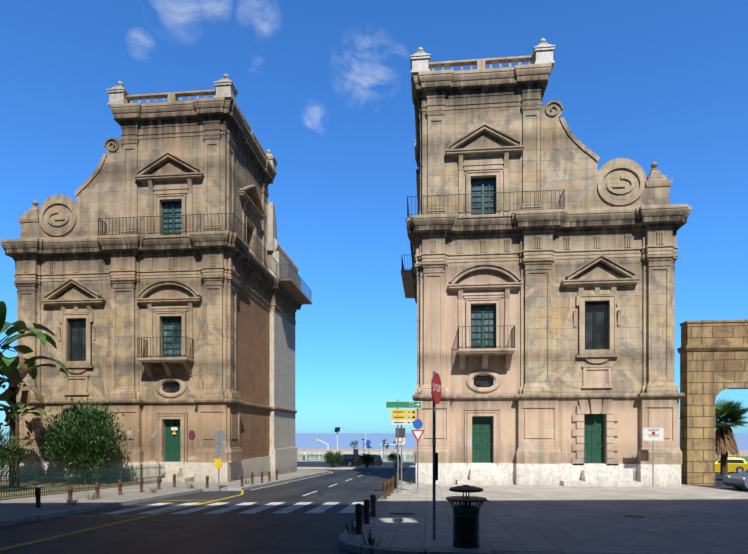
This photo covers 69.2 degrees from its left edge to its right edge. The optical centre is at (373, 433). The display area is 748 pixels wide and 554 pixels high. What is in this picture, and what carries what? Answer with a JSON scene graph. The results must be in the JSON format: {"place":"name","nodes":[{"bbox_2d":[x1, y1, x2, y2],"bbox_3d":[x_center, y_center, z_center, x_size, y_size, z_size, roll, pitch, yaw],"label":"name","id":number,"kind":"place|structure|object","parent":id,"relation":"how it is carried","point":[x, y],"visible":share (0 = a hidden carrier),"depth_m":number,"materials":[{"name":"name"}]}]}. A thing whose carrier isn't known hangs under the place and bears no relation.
{"place":"outdoors","nodes":[
{"label":"outdoors","id":0,"kind":"place"},
{"bbox_2d":[0,480,155,499],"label":"garden soil","id":1,"kind":"structure","parent":0,"point":[55,483],"depth_m":26.60,"materials":[{"name":"brown soil"}]},
{"bbox_2d":[0,422,35,485],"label":"oleander bush","id":2,"kind":"object","parent":1,"relation":"on","point":[7,455],"visible":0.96,"depth_m":23.20,"materials":[{"name":"green plant"}]},
{"bbox_2d":[0,301,68,487],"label":"banana plant","id":3,"kind":"object","parent":1,"relation":"on","point":[15,370],"visible":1,"depth_m":25.88,"materials":[{"name":"green plant"}]},
{"bbox_2d":[27,389,134,484],"bbox_3d":[-15.581,0.259,28.471,5.374,5.285,5.133,0,0,40],"label":"oleander bush","id":4,"kind":"object","parent":1,"relation":"on","point":[95,443],"visible":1,"depth_m":27.97,"materials":[{"name":"green plant"}]},
{"bbox_2d":[0,467,328,526],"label":"pavement","id":5,"kind":"structure","parent":0,"point":[18,511],"depth_m":20.58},
{"bbox_2d":[0,465,140,499],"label":"garden fence","id":6,"kind":"object","parent":5,"relation":"on","point":[69,472],"visible":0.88,"depth_m":22.76,"materials":[{"name":"metal"}]},
{"bbox_2d":[141,463,162,483],"bbox_3d":[-12.112,2.200,29.793,0.044,1.157,2.590,0,0,6],"label":"garden fence","id":7,"kind":"object","parent":6,"relation":"attached to","point":[159,467],"visible":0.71,"depth_m":29.56,"materials":[{"name":"metal"}]},
{"bbox_2d":[35,469,396,534],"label":"bollards","id":8,"kind":"object","parent":5,"relation":"on","point":[390,486],"visible":0.94,"depth_m":20.08,"materials":[{"name":"black metal"}]},
{"bbox_2d":[3,461,415,464],"bbox_3d":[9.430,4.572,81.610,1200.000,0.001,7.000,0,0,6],"label":"road","id":9,"kind":"structure","parent":0,"point":[403,463],"depth_m":82.34,"materials":[{"name":"grey asphalt"}]},
{"bbox_2d":[0,463,747,553],"bbox_3d":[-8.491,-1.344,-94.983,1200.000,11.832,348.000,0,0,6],"label":"road","id":10,"kind":"structure","parent":0,"point":[296,531],"depth_m":13.91,"materials":[{"name":"grey asphalt"}]},
{"bbox_2d":[1,74,311,481],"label":"building","id":11,"kind":"structure","parent":10,"relation":"on","point":[157,284],"depth_m":32.20,"materials":[{"name":"stone"}]},
{"bbox_2d":[171,427,194,439],"bbox_3d":[-11.277,-0.002,32.040,1.632,0.735,0.104,0,0,17],"label":"round road sign","id":12,"kind":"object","parent":11,"relation":"attached to","point":[191,434],"depth_m":31.86,"materials":[{"name":"red metal"}]},
{"bbox_2d":[0,470,375,550],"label":"road markings","id":13,"kind":"object","parent":10,"relation":"on","point":[350,508],"visible":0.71,"depth_m":17.87,"materials":[{"name":"white paint"}]},
{"bbox_2d":[5,465,415,469],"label":"sidewalk","id":14,"kind":"structure","parent":10,"relation":"on","point":[375,468],"depth_m":57.93,"materials":[{"name":"concrete"}]},
{"bbox_2d":[320,450,344,467],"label":"median bush","id":15,"kind":"object","parent":14,"relation":"on","point":[333,459],"visible":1,"depth_m":59.23,"materials":[{"name":"green plant"}]},
{"bbox_2d":[358,452,374,467],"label":"median bush","id":16,"kind":"object","parent":14,"relation":"on","point":[365,458],"visible":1,"depth_m":59.07,"materials":[{"name":"green plant"}]},
{"bbox_2d":[387,452,402,467],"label":"median bush","id":17,"kind":"object","parent":14,"relation":"on","point":[392,456],"visible":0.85,"depth_m":58.73,"materials":[{"name":"green plant"}]},
{"bbox_2d":[335,454,362,465],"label":"car","id":18,"kind":"object","parent":10,"relation":"on","point":[350,459],"visible":0.6,"depth_m":72.19,"materials":[{"name":"black paint"}]},
{"bbox_2d":[364,454,382,465],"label":"car","id":19,"kind":"object","parent":10,"relation":"on","point":[378,461],"visible":0.38,"depth_m":73.28,"materials":[{"name":"blue paint"}]},
{"bbox_2d":[220,500,644,528],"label":"drain covers","id":20,"kind":"object","parent":10,"relation":"on","point":[243,526],"visible":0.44,"depth_m":14.74,"materials":[{"name":"metal"}]},
{"bbox_2d":[677,319,747,484],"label":"stone archway","id":21,"kind":"object","parent":10,"relation":"on","point":[713,370],"visible":0.96,"depth_m":31.85,"materials":[{"name":"beige stone"}]},
{"bbox_2d":[715,397,747,474],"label":"palm tree","id":22,"kind":"object","parent":10,"relation":"on","point":[730,413],"visible":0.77,"depth_m":46.19,"materials":[{"name":"green plant"}]},
{"bbox_2d":[715,457,747,472],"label":"yellow car","id":23,"kind":"object","parent":10,"relation":"on","point":[737,465],"visible":0.6,"depth_m":50.67,"materials":[{"name":"yellow paint"}]},
{"bbox_2d":[723,469,747,488],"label":"silver car","id":24,"kind":"object","parent":10,"relation":"on","point":[738,480],"visible":1,"depth_m":27.59,"materials":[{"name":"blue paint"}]},
{"bbox_2d":[0,433,747,463],"bbox_3d":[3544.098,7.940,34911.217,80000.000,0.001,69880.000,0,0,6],"label":"sea water","id":25,"kind":"structure","parent":0,"point":[305,440],"depth_m":605.43,"materials":[{"name":"blue liquid"}]},
{"bbox_2d":[0,0,747,461],"label":"sky","id":26,"kind":"structure","parent":0,"point":[324,86],"materials":[{"name":"blue"}]},
{"bbox_2d":[3,458,747,462],"bbox_3d":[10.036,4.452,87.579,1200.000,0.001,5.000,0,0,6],"label":"promenade pavement","id":27,"kind":"structure","parent":0,"point":[383,460],"depth_m":89.05,"materials":[{"name":"concrete"}]},
{"bbox_2d":[298,451,720,459],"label":"promenade fence","id":28,"kind":"object","parent":27,"relation":"on","point":[376,454],"visible":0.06,"depth_m":91.08,"materials":[{"name":"white metal"}]},
{"bbox_2d":[8,448,747,455],"bbox_3d":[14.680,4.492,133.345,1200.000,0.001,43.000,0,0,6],"label":"beach sand","id":29,"kind":"structure","parent":0,"point":[740,452],"depth_m":134.50,"materials":[{"name":"beige sand"}]},
{"bbox_2d":[298,455,747,461],"bbox_3d":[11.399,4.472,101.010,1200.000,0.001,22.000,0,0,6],"label":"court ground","id":30,"kind":"structure","parent":0,"point":[745,458],"depth_m":100.58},
{"bbox_2d":[349,439,357,448],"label":"court tree","id":31,"kind":"object","parent":30,"relation":"on","point":[356,443],"visible":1,"depth_m":97.31,"materials":[{"name":"green plant"}]},
{"bbox_2d":[308,427,403,460],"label":"promenade furniture","id":32,"kind":"object","parent":30,"relation":"on","point":[355,451],"visible":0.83,"depth_m":90.71,"materials":[{"name":"white metal"}]},
{"bbox_2d":[338,465,747,553],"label":"plaza pavement","id":33,"kind":"structure","parent":0,"point":[561,519],"depth_m":13.89,"materials":[{"name":"grey stone"}]},
{"bbox_2d":[66,479,412,547],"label":"kerb weeds","id":34,"kind":"object","parent":33,"relation":"on","point":[370,541],"visible":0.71,"depth_m":14.47,"materials":[{"name":"green plant"}]},
{"bbox_2d":[213,371,663,539],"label":"road signs","id":35,"kind":"object","parent":33,"relation":"on","point":[652,434],"visible":1,"depth_m":23.10,"materials":[{"name":"grey metal"}]},
{"bbox_2d":[433,383,440,391],"bbox_3d":[1.270,-0.916,10.927,0.005,0.147,0.492,0,0,25],"label":"stop sign lettering","id":36,"kind":"object","parent":35,"relation":"attached to","point":[439,386],"visible":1,"depth_m":10.92},
{"bbox_2d":[446,485,486,548],"bbox_3d":[1.728,1.543,10.173,0.758,1.150,0.752,0,0,6],"label":"litter bin","id":37,"kind":"object","parent":33,"relation":"on","point":[465,526],"visible":1,"depth_m":9.99,"materials":[{"name":"black metal"}]},
{"bbox_2d":[401,38,691,486],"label":"building","id":38,"kind":"structure","parent":33,"relation":"on","point":[538,279],"depth_m":29.73,"materials":[{"name":"stone"}]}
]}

